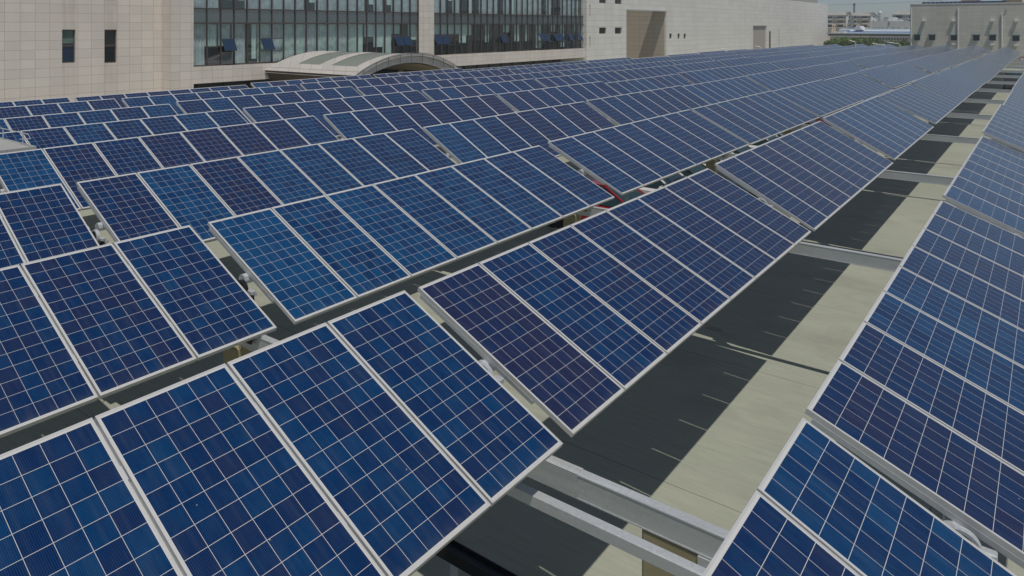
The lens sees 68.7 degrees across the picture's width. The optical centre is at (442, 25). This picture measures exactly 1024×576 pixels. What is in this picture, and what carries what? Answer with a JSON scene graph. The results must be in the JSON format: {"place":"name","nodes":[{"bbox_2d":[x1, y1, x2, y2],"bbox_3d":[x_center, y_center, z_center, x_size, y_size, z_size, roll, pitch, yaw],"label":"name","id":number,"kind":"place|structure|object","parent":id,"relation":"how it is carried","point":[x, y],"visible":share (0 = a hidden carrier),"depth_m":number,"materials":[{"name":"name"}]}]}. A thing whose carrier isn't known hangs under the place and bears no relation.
{"place":"outdoors","nodes":[
{"label":"outdoors","id":0,"kind":"place"},
{"bbox_2d":[0,0,583,101],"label":"office building","id":1,"kind":"structure","parent":0,"point":[70,49],"depth_m":51.74,"materials":[{"name":"stone"}]},
{"bbox_2d":[62,30,74,62],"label":"window","id":2,"kind":"structure","parent":1,"relation":"in","point":[68,36],"depth_m":44.01,"materials":[{"name":"blue glass"}]},
{"bbox_2d":[105,30,115,62],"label":"window","id":3,"kind":"structure","parent":1,"relation":"in","point":[110,35],"depth_m":45.96,"materials":[{"name":"black glass"}]},
{"bbox_2d":[0,64,1023,575],"bbox_3d":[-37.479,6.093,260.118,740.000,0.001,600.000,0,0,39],"label":"ground","id":4,"kind":"structure","parent":0,"point":[704,420],"depth_m":12.54,"materials":[{"name":"concrete"}]},
{"bbox_2d":[0,128,36,188],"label":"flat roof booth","id":5,"kind":"object","parent":4,"relation":"on","point":[7,145],"visible":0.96,"depth_m":14.89,"materials":[{"name":"metal"}]},
{"bbox_2d":[0,109,247,148],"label":"solar tracker","id":6,"kind":"object","parent":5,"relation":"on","point":[42,138],"visible":0.36,"depth_m":19.53,"materials":[{"name":"glass"}]},
{"bbox_2d":[223,345,251,363],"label":"concrete column","id":7,"kind":"structure","parent":4,"relation":"on","point":[233,353],"depth_m":9.20,"materials":[{"name":"beige concrete"}]},
{"bbox_2d":[176,86,361,122],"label":"solar tracker","id":8,"kind":"object","parent":4,"relation":"on","point":[238,104],"visible":0.48,"depth_m":27.25,"materials":[{"name":"glass"}]},
{"bbox_2d":[356,77,479,100],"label":"solar tracker","id":9,"kind":"object","parent":4,"relation":"on","point":[391,88],"visible":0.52,"depth_m":33.86,"materials":[{"name":"glass"}]},
{"bbox_2d":[436,540,517,575],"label":"cable tray","id":10,"kind":"object","parent":4,"relation":"on","point":[456,555],"visible":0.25,"depth_m":7.76,"materials":[{"name":"black plastic"}]},
{"bbox_2d":[508,64,579,75],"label":"solar tracker","id":11,"kind":"object","parent":4,"relation":"on","point":[542,69],"visible":0.32,"depth_m":49.33,"materials":[{"name":"glass"}]},
{"bbox_2d":[563,214,580,226],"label":"concrete column","id":12,"kind":"structure","parent":4,"relation":"on","point":[572,219],"depth_m":15.66,"materials":[{"name":"concrete"}]},
{"bbox_2d":[577,206,902,271],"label":"cross beam","id":13,"kind":"structure","parent":12,"relation":"on","point":[882,262],"depth_m":12.48,"materials":[{"name":"metal"}]},
{"bbox_2d":[74,85,247,107],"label":"solar tracker","id":14,"kind":"object","parent":13,"relation":"on","point":[118,98],"visible":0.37,"depth_m":31.84,"materials":[{"name":"glass"}]},
{"bbox_2d":[122,85,301,114],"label":"solar tracker","id":15,"kind":"object","parent":13,"relation":"on","point":[171,99],"visible":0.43,"depth_m":29.34,"materials":[{"name":"glass"}]},
{"bbox_3d":[8.609,3.474,10.988,0.462,0.788,0.195,0,0,39],"label":"tracker post","id":16,"kind":"object","parent":13,"relation":"on","visible":0},
{"bbox_2d":[942,136,1023,237],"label":"solar tracker","id":17,"kind":"object","parent":16,"relation":"on","point":[987,184],"visible":0.97,"depth_m":13.16,"materials":[{"name":"glass"}]},
{"bbox_3d":[5.805,3.474,13.213,0.462,0.788,0.195,0,0,39],"label":"tracker post","id":18,"kind":"object","parent":13,"relation":"on","visible":0},
{"bbox_2d":[714,121,892,230],"bbox_3d":[8.277,3.132,16.503,1.956,0.208,8.196,35,22,34],"label":"solar tracker","id":19,"kind":"object","parent":18,"relation":"on","point":[815,176],"visible":0.99,"depth_m":15.46,"materials":[{"name":"glass"}]},
{"bbox_2d":[559,65,626,79],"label":"solar tracker","id":20,"kind":"object","parent":4,"relation":"on","point":[591,70],"visible":0.43,"depth_m":47.10,"materials":[{"name":"glass"}]},
{"bbox_2d":[548,174,644,227],"bbox_3d":[4.915,5.360,22.311,4.350,1.456,2.060,0,0,38],"label":"parked car","id":21,"kind":"object","parent":4,"relation":"on","point":[618,199],"visible":0.06,"depth_m":21.69,"materials":[{"name":"red paint"}]},
{"bbox_2d":[575,60,631,69],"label":"solar tracker","id":22,"kind":"object","parent":4,"relation":"on","point":[602,64],"visible":0.45,"depth_m":55.79,"materials":[{"name":"glass"}]},
{"bbox_2d":[507,482,705,575],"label":"box rail","id":23,"kind":"object","parent":4,"relation":"on","point":[647,551],"depth_m":5.56,"materials":[{"name":"metal"}]},
{"bbox_2d":[622,61,683,71],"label":"solar tracker","id":24,"kind":"object","parent":4,"relation":"on","point":[645,65],"visible":0.4,"depth_m":53.55,"materials":[{"name":"glass"}]},
{"bbox_2d":[640,173,686,193],"bbox_3d":[6.623,5.250,24.092,4.500,1.676,2.120,0,0,40],"label":"parked car","id":25,"kind":"object","parent":4,"relation":"on","point":[661,183],"visible":0.04,"depth_m":23.19,"materials":[{"name":"white paint"}]},
{"bbox_2d":[642,529,710,575],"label":"concrete column","id":26,"kind":"structure","parent":4,"relation":"on","point":[648,569],"depth_m":5.76,"materials":[{"name":"concrete"}]},
{"bbox_2d":[239,335,729,559],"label":"cross beam","id":27,"kind":"structure","parent":26,"relation":"on","point":[701,537],"depth_m":5.96,"materials":[{"name":"metal"}]},
{"bbox_2d":[0,97,70,106],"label":"solar tracker","id":28,"kind":"object","parent":27,"relation":"on","point":[32,102],"visible":0.23,"depth_m":28.16,"materials":[{"name":"glass"}]},
{"bbox_2d":[0,99,120,118],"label":"solar tracker","id":29,"kind":"object","parent":27,"relation":"on","point":[42,109],"visible":0.35,"depth_m":25.22,"materials":[{"name":"glass"}]},
{"bbox_2d":[0,104,177,132],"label":"solar tracker","id":30,"kind":"object","parent":27,"relation":"on","point":[62,119],"visible":0.4,"depth_m":22.34,"materials":[{"name":"glass"}]},
{"bbox_2d":[91,229,108,244],"bbox_3d":[-5.101,3.474,11.210,0.462,0.788,0.195,0,0,39],"label":"tracker post","id":31,"kind":"object","parent":27,"relation":"on","point":[99,239],"visible":0.38,"depth_m":11.19,"materials":[{"name":"metal"}]},
{"bbox_2d":[0,183,99,268],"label":"solar tracker","id":32,"kind":"object","parent":31,"relation":"on","point":[39,223],"visible":0.55,"depth_m":10.79,"materials":[{"name":"glass"}]},
{"bbox_2d":[76,128,455,242],"bbox_3d":[-2.655,3.043,14.521,1.956,0.208,8.196,34,21,34],"label":"solar tracker","id":33,"kind":"object","parent":31,"relation":"on","point":[197,197],"visible":0.69,"depth_m":13.55,"materials":[{"name":"glass"}]},
{"bbox_2d":[238,279,263,344],"bbox_3d":[-2.296,3.474,8.985,0.462,0.788,0.195,0,0,39],"label":"tracker post","id":34,"kind":"object","parent":27,"relation":"on","point":[252,293],"visible":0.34,"depth_m":8.96,"materials":[{"name":"metal"}]},
{"bbox_2d":[0,225,276,437],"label":"solar tracker","id":35,"kind":"object","parent":34,"relation":"on","point":[80,328],"visible":1,"depth_m":7.72,"materials":[{"name":"glass"}]},
{"bbox_2d":[207,145,614,324],"bbox_3d":[0.156,3.080,12.291,1.956,0.208,8.196,32,20,35],"label":"solar tracker","id":36,"kind":"object","parent":34,"relation":"on","point":[301,261],"visible":1,"depth_m":11.04,"materials":[{"name":"glass"}]},
{"bbox_2d":[480,362,503,383],"bbox_3d":[0.508,3.474,6.761,0.462,0.788,0.195,0,0,39],"label":"tracker post","id":37,"kind":"object","parent":27,"relation":"on","point":[500,379],"visible":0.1,"depth_m":6.74,"materials":[{"name":"metal"}]},
{"bbox_2d":[0,290,562,575],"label":"solar tracker","id":38,"kind":"object","parent":37,"relation":"on","point":[403,433],"visible":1,"depth_m":5.03,"materials":[{"name":"glass"}]},
{"bbox_2d":[417,168,810,437],"bbox_3d":[2.967,3.147,10.061,1.956,0.208,8.196,32,20,35],"label":"solar tracker","id":39,"kind":"object","parent":37,"relation":"on","point":[572,330],"visible":0.99,"depth_m":8.56,"materials":[{"name":"glass"}]},
{"bbox_2d":[949,524,997,560],"bbox_3d":[3.312,3.474,4.536,0.462,0.788,0.195,0,0,39],"label":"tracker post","id":40,"kind":"object","parent":27,"relation":"on","point":[968,535],"visible":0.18,"depth_m":4.52,"materials":[{"name":"metal"}]},
{"bbox_2d":[702,418,1016,575],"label":"solar tracker","id":41,"kind":"object","parent":40,"relation":"on","point":[820,503],"visible":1,"depth_m":4.22,"materials":[{"name":"glass"}]},
{"bbox_2d":[805,201,1023,568],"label":"solar tracker","id":42,"kind":"object","parent":40,"relation":"on","point":[920,393],"visible":0.96,"depth_m":6.09,"materials":[{"name":"glass"}]},
{"bbox_3d":[-7.905,3.474,13.434,0.462,0.788,0.195,0,0,39],"label":"tracker post","id":43,"kind":"object","parent":27,"relation":"on","visible":0},
{"bbox_2d":[0,115,338,210],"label":"solar tracker","id":44,"kind":"object","parent":43,"relation":"on","point":[67,167],"visible":0.68,"depth_m":16.04,"materials":[{"name":"glass"}]},
{"bbox_2d":[561,0,827,62],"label":"long beige hall","id":45,"kind":"structure","parent":4,"relation":"on","point":[611,29],"depth_m":114.86,"materials":[{"name":"concrete"}]},
{"bbox_2d":[673,61,727,71],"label":"solar tracker","id":46,"kind":"object","parent":4,"relation":"on","point":[688,67],"visible":0.34,"depth_m":51.08,"materials":[{"name":"glass"}]},
{"bbox_2d":[706,159,717,173],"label":"concrete column","id":47,"kind":"structure","parent":4,"relation":"on","point":[710,165],"depth_m":22.09,"materials":[{"name":"concrete"}]},
{"bbox_2d":[716,153,954,185],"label":"cross beam","id":48,"kind":"structure","parent":47,"relation":"on","point":[919,177],"depth_m":18.93,"materials":[{"name":"metal"}]},
{"bbox_2d":[250,74,372,90],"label":"solar tracker","id":49,"kind":"object","parent":48,"relation":"on","point":[278,83],"visible":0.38,"depth_m":38.22,"materials":[{"name":"glass"}]},
{"bbox_2d":[300,75,424,95],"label":"solar tracker","id":50,"kind":"object","parent":48,"relation":"on","point":[354,83],"visible":0.38,"depth_m":36.34,"materials":[{"name":"glass"}]},
{"bbox_3d":[13.906,3.474,17.440,0.462,0.788,0.195,0,0,39],"label":"tracker post","id":51,"kind":"object","parent":48,"relation":"on","visible":0},
{"bbox_2d":[982,104,1023,153],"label":"solar tracker","id":52,"kind":"object","parent":51,"relation":"on","point":[1005,125],"visible":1,"depth_m":19.77,"materials":[{"name":"glass"}]},
{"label":"tracker post","id":53,"kind":"object","parent":48,"relation":"on","visible":0},
{"bbox_2d":[423,101,615,163],"bbox_3d":[2.696,3.088,20.930,1.956,0.208,8.196,38,23,33],"label":"solar tracker","id":54,"kind":"object","parent":53,"relation":"on","point":[463,141],"visible":0.64,"depth_m":20.21,"materials":[{"name":"glass"}]},
{"bbox_2d":[586,85,709,124],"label":"solar tracker","id":55,"kind":"object","parent":53,"relation":"on","point":[627,108],"visible":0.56,"depth_m":26.88,"materials":[{"name":"glass"}]},
{"bbox_2d":[717,57,761,66],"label":"solar tracker","id":56,"kind":"object","parent":4,"relation":"on","point":[738,61],"visible":0.44,"depth_m":57.58,"materials":[{"name":"glass"}]},
{"bbox_2d":[730,62,781,80],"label":"solar tracker","id":57,"kind":"object","parent":4,"relation":"on","point":[750,69],"visible":0.54,"depth_m":48.90,"materials":[{"name":"glass"}]},
{"bbox_2d":[784,129,793,134],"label":"concrete column","id":58,"kind":"structure","parent":4,"relation":"on","point":[788,131],"depth_m":28.57,"materials":[{"name":"concrete"}]},
{"bbox_2d":[793,124,1009,146],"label":"cross beam","id":59,"kind":"structure","parent":58,"relation":"on","point":[954,139],"depth_m":25.38,"materials":[{"name":"metal"}]},
{"bbox_2d":[373,68,463,80],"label":"solar tracker","id":60,"kind":"object","parent":59,"relation":"on","point":[419,73],"visible":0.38,"depth_m":45.13,"materials":[{"name":"glass"}]},
{"bbox_2d":[421,68,513,83],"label":"solar tracker","id":61,"kind":"object","parent":59,"relation":"on","point":[472,74],"visible":0.41,"depth_m":42.88,"materials":[{"name":"glass"}]},
{"bbox_2d":[474,70,563,87],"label":"solar tracker","id":62,"kind":"object","parent":59,"relation":"on","point":[512,77],"visible":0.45,"depth_m":40.65,"materials":[{"name":"glass"}]},
{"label":"tracker post","id":63,"kind":"object","parent":59,"relation":"on","visible":0},
{"bbox_2d":[1003,90,1023,112],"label":"solar tracker","id":64,"kind":"object","parent":63,"relation":"on","point":[1014,100],"visible":0.93,"depth_m":27.01,"materials":[{"name":"glass"}]},
{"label":"tracker post","id":65,"kind":"object","parent":59,"relation":"on","visible":0},
{"bbox_2d":[682,76,768,103],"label":"solar tracker","id":66,"kind":"object","parent":65,"relation":"on","point":[713,92],"visible":0.6,"depth_m":33.53,"materials":[{"name":"glass"}]},
{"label":"tracker post","id":67,"kind":"object","parent":59,"relation":"on","visible":0},
{"bbox_2d":[605,74,691,94],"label":"solar tracker","id":68,"kind":"object","parent":67,"relation":"on","point":[640,85],"visible":0.41,"depth_m":35.91,"materials":[{"name":"glass"}]},
{"bbox_2d":[769,58,813,68],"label":"solar tracker","id":69,"kind":"object","parent":4,"relation":"on","point":[792,63],"visible":0.62,"depth_m":55.41,"materials":[{"name":"glass"}]},
{"bbox_2d":[834,36,867,46],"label":"leafy tree","id":70,"kind":"object","parent":4,"relation":"on","point":[844,41],"visible":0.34,"depth_m":144.70,"materials":[{"name":"green plant"}]},
{"bbox_2d":[827,26,909,41],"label":"blue roof factory","id":71,"kind":"structure","parent":4,"relation":"on","point":[860,31],"depth_m":170.00,"materials":[{"name":"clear metal"}]},
{"bbox_2d":[905,58,945,72],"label":"solar tracker","id":72,"kind":"object","parent":4,"relation":"on","point":[923,64],"visible":0.99,"depth_m":57.03,"materials":[{"name":"glass"}]},
{"bbox_2d":[920,54,955,68],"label":"solar tracker","id":73,"kind":"object","parent":4,"relation":"on","point":[934,59],"visible":0.95,"depth_m":63.68,"materials":[{"name":"glass"}]},
{"bbox_2d":[965,59,1000,75],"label":"solar tracker","id":74,"kind":"object","parent":4,"relation":"on","point":[985,67],"visible":0.91,"depth_m":55.16,"materials":[{"name":"glass"}]},
{"bbox_2d":[791,64,842,80],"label":"solar tracker","id":75,"kind":"object","parent":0,"point":[819,72],"visible":0.62,"depth_m":46.66,"materials":[{"name":"glass"}]},
{"bbox_2d":[828,12,852,39],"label":"apartment block","id":76,"kind":"structure","parent":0,"point":[837,21],"depth_m":272.18,"materials":[{"name":"beige concrete"}]},
{"bbox_2d":[824,60,865,75],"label":"solar tracker","id":77,"kind":"object","parent":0,"point":[846,67],"visible":0.56,"depth_m":52.96,"materials":[{"name":"glass"}]},
{"bbox_2d":[850,12,877,28],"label":"apartment block","id":78,"kind":"structure","parent":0,"point":[863,19],"depth_m":266.83,"materials":[{"name":"beige concrete"}]},
{"bbox_2d":[850,56,889,68],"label":"solar tracker","id":79,"kind":"object","parent":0,"point":[868,62],"visible":0.62,"depth_m":59.47,"materials":[{"name":"glass"}]},
{"bbox_2d":[871,20,909,36],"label":"grey block","id":80,"kind":"structure","parent":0,"point":[895,24],"depth_m":201.13,"materials":[{"name":"clear concrete"}]},
{"bbox_2d":[818,0,1023,20],"label":"sky","id":81,"kind":"structure","parent":0,"point":[887,7],"materials":[{"name":"white"}]},
{"bbox_2d":[910,2,1023,66],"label":"grey warehouse","id":82,"kind":"structure","parent":0,"point":[994,26],"depth_m":109.86,"materials":[{"name":"concrete"}]},
{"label":"tracker post","id":83,"kind":"object","parent":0,"visible":0},
{"bbox_2d":[822,96,933,160],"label":"solar tracker","id":84,"kind":"object","parent":83,"relation":"on","point":[884,127],"visible":0.99,"depth_m":22.09,"materials":[{"name":"glass"}]},
{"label":"tracker post","id":85,"kind":"object","parent":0,"visible":0},
{"bbox_2d":[878,83,958,124],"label":"solar tracker","id":86,"kind":"object","parent":85,"relation":"on","point":[927,105],"visible":0.98,"depth_m":28.76,"materials":[{"name":"glass"}]},
{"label":"tracker post","id":87,"kind":"object","parent":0,"visible":0},
{"bbox_2d":[911,73,973,103],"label":"solar tracker","id":88,"kind":"object","parent":87,"relation":"on","point":[941,86],"visible":0.98,"depth_m":35.32,"materials":[{"name":"glass"}]},
{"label":"tracker post","id":89,"kind":"object","parent":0,"visible":0},
{"bbox_2d":[548,109,748,194],"bbox_3d":[5.490,3.043,18.713,1.956,0.208,8.196,33,20,34],"label":"solar tracker","id":90,"kind":"object","parent":89,"relation":"on","point":[623,159],"visible":0.99,"depth_m":17.80,"materials":[{"name":"glass"}]},
{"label":"tracker post","id":91,"kind":"object","parent":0,"visible":0},
{"bbox_2d":[691,91,818,144],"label":"solar tracker","id":92,"kind":"object","parent":91,"relation":"on","point":[753,119],"visible":0.97,"depth_m":24.47,"materials":[{"name":"glass"}]},
{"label":"tracker post","id":93,"kind":"object","parent":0,"visible":0},
{"bbox_2d":[859,65,914,88],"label":"solar tracker","id":94,"kind":"object","parent":93,"relation":"on","point":[890,77],"visible":0.94,"depth_m":44.01,"materials":[{"name":"glass"}]},
{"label":"tracker post","id":95,"kind":"object","parent":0,"visible":0},
{"bbox_2d":[323,94,514,146],"bbox_3d":[-0.116,3.064,23.160,1.956,0.208,8.196,39,24,32],"label":"solar tracker","id":96,"kind":"object","parent":95,"relation":"on","point":[417,117],"visible":0.58,"depth_m":22.61,"materials":[{"name":"glass"}]},
{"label":"tracker post","id":97,"kind":"object","parent":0,"visible":0},
{"bbox_2d":[497,81,620,113],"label":"solar tracker","id":98,"kind":"object","parent":97,"relation":"on","point":[517,101],"visible":0.59,"depth_m":29.25,"materials":[{"name":"glass"}]},
{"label":"tracker post","id":99,"kind":"object","parent":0,"visible":0},
{"bbox_2d":[243,90,430,136],"bbox_3d":[-2.916,3.094,25.382,1.956,0.208,8.196,37,22,33],"label":"solar tracker","id":100,"kind":"object","parent":99,"relation":"on","point":[318,110],"visible":0.44,"depth_m":24.93,"materials":[{"name":"glass"}]},
{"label":"tracker post","id":101,"kind":"object","parent":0,"visible":0},
{"bbox_2d":[421,79,544,109],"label":"solar tracker","id":102,"kind":"object","parent":101,"relation":"on","point":[454,92],"visible":0.43,"depth_m":31.65,"materials":[{"name":"glass"}]},
{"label":"tracker post","id":103,"kind":"object","parent":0,"visible":0},
{"bbox_2d":[535,71,625,87],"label":"solar tracker","id":104,"kind":"object","parent":103,"relation":"on","point":[604,77],"visible":0.38,"depth_m":38.37,"materials":[{"name":"glass"}]},
{"bbox_3d":[18.642,5.042,35.125,0.280,2.103,0.280,0,0,39],"label":"concrete column","id":105,"kind":"object","parent":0,"visible":0},
{"bbox_2d":[801,106,992,119],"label":"cross beam","id":106,"kind":"structure","parent":105,"relation":"on","point":[970,116],"depth_m":31.88,"materials":[{"name":"metal"}]},
{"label":"tracker post","id":107,"kind":"object","parent":106,"relation":"on","visible":0},
{"bbox_2d":[772,79,863,116],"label":"solar tracker","id":108,"kind":"object","parent":107,"relation":"on","point":[821,98],"visible":0.98,"depth_m":31.05,"materials":[{"name":"glass"}]},
{"bbox_2d":[824,72,893,100],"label":"solar tracker","id":109,"kind":"object","parent":107,"relation":"on","point":[861,86],"visible":0.8,"depth_m":37.74,"materials":[{"name":"glass"}]},
{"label":"tracker post","id":110,"kind":"object","parent":106,"relation":"on","visible":0},
{"bbox_2d":[745,68,812,90],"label":"solar tracker","id":111,"kind":"object","parent":110,"relation":"on","point":[778,79],"visible":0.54,"depth_m":39.97,"materials":[{"name":"glass"}]},
{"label":"tracker post","id":112,"kind":"object","parent":106,"relation":"on","visible":0},
{"bbox_2d":[677,67,755,83],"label":"solar tracker","id":113,"kind":"object","parent":112,"relation":"on","point":[706,75],"visible":0.54,"depth_m":42.33,"materials":[{"name":"glass"}]},
{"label":"tracker post","id":114,"kind":"object","parent":106,"relation":"on","visible":0},
{"bbox_2d":[614,65,689,81],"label":"solar tracker","id":115,"kind":"object","parent":114,"relation":"on","point":[638,73],"visible":0.52,"depth_m":44.68,"materials":[{"name":"glass"}]},
{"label":"concrete column","id":116,"kind":"object","parent":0,"visible":0},
{"bbox_2d":[884,84,1010,92],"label":"cross beam","id":117,"kind":"structure","parent":116,"relation":"on","point":[994,90],"depth_m":44.80,"materials":[{"name":"metal"}]},
{"bbox_2d":[626,56,673,63],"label":"solar tracker","id":118,"kind":"object","parent":117,"relation":"on","point":[648,60],"visible":0.36,"depth_m":62.21,"materials":[{"name":"glass"}]},
{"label":"tracker post","id":119,"kind":"object","parent":117,"relation":"on","visible":0},
{"bbox_2d":[935,67,984,91],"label":"solar tracker","id":120,"kind":"object","parent":119,"relation":"on","point":[964,80],"visible":0.94,"depth_m":42.10,"materials":[{"name":"glass"}]},
{"bbox_2d":[953,63,994,82],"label":"solar tracker","id":121,"kind":"object","parent":119,"relation":"on","point":[977,73],"visible":0.99,"depth_m":48.34,"materials":[{"name":"glass"}]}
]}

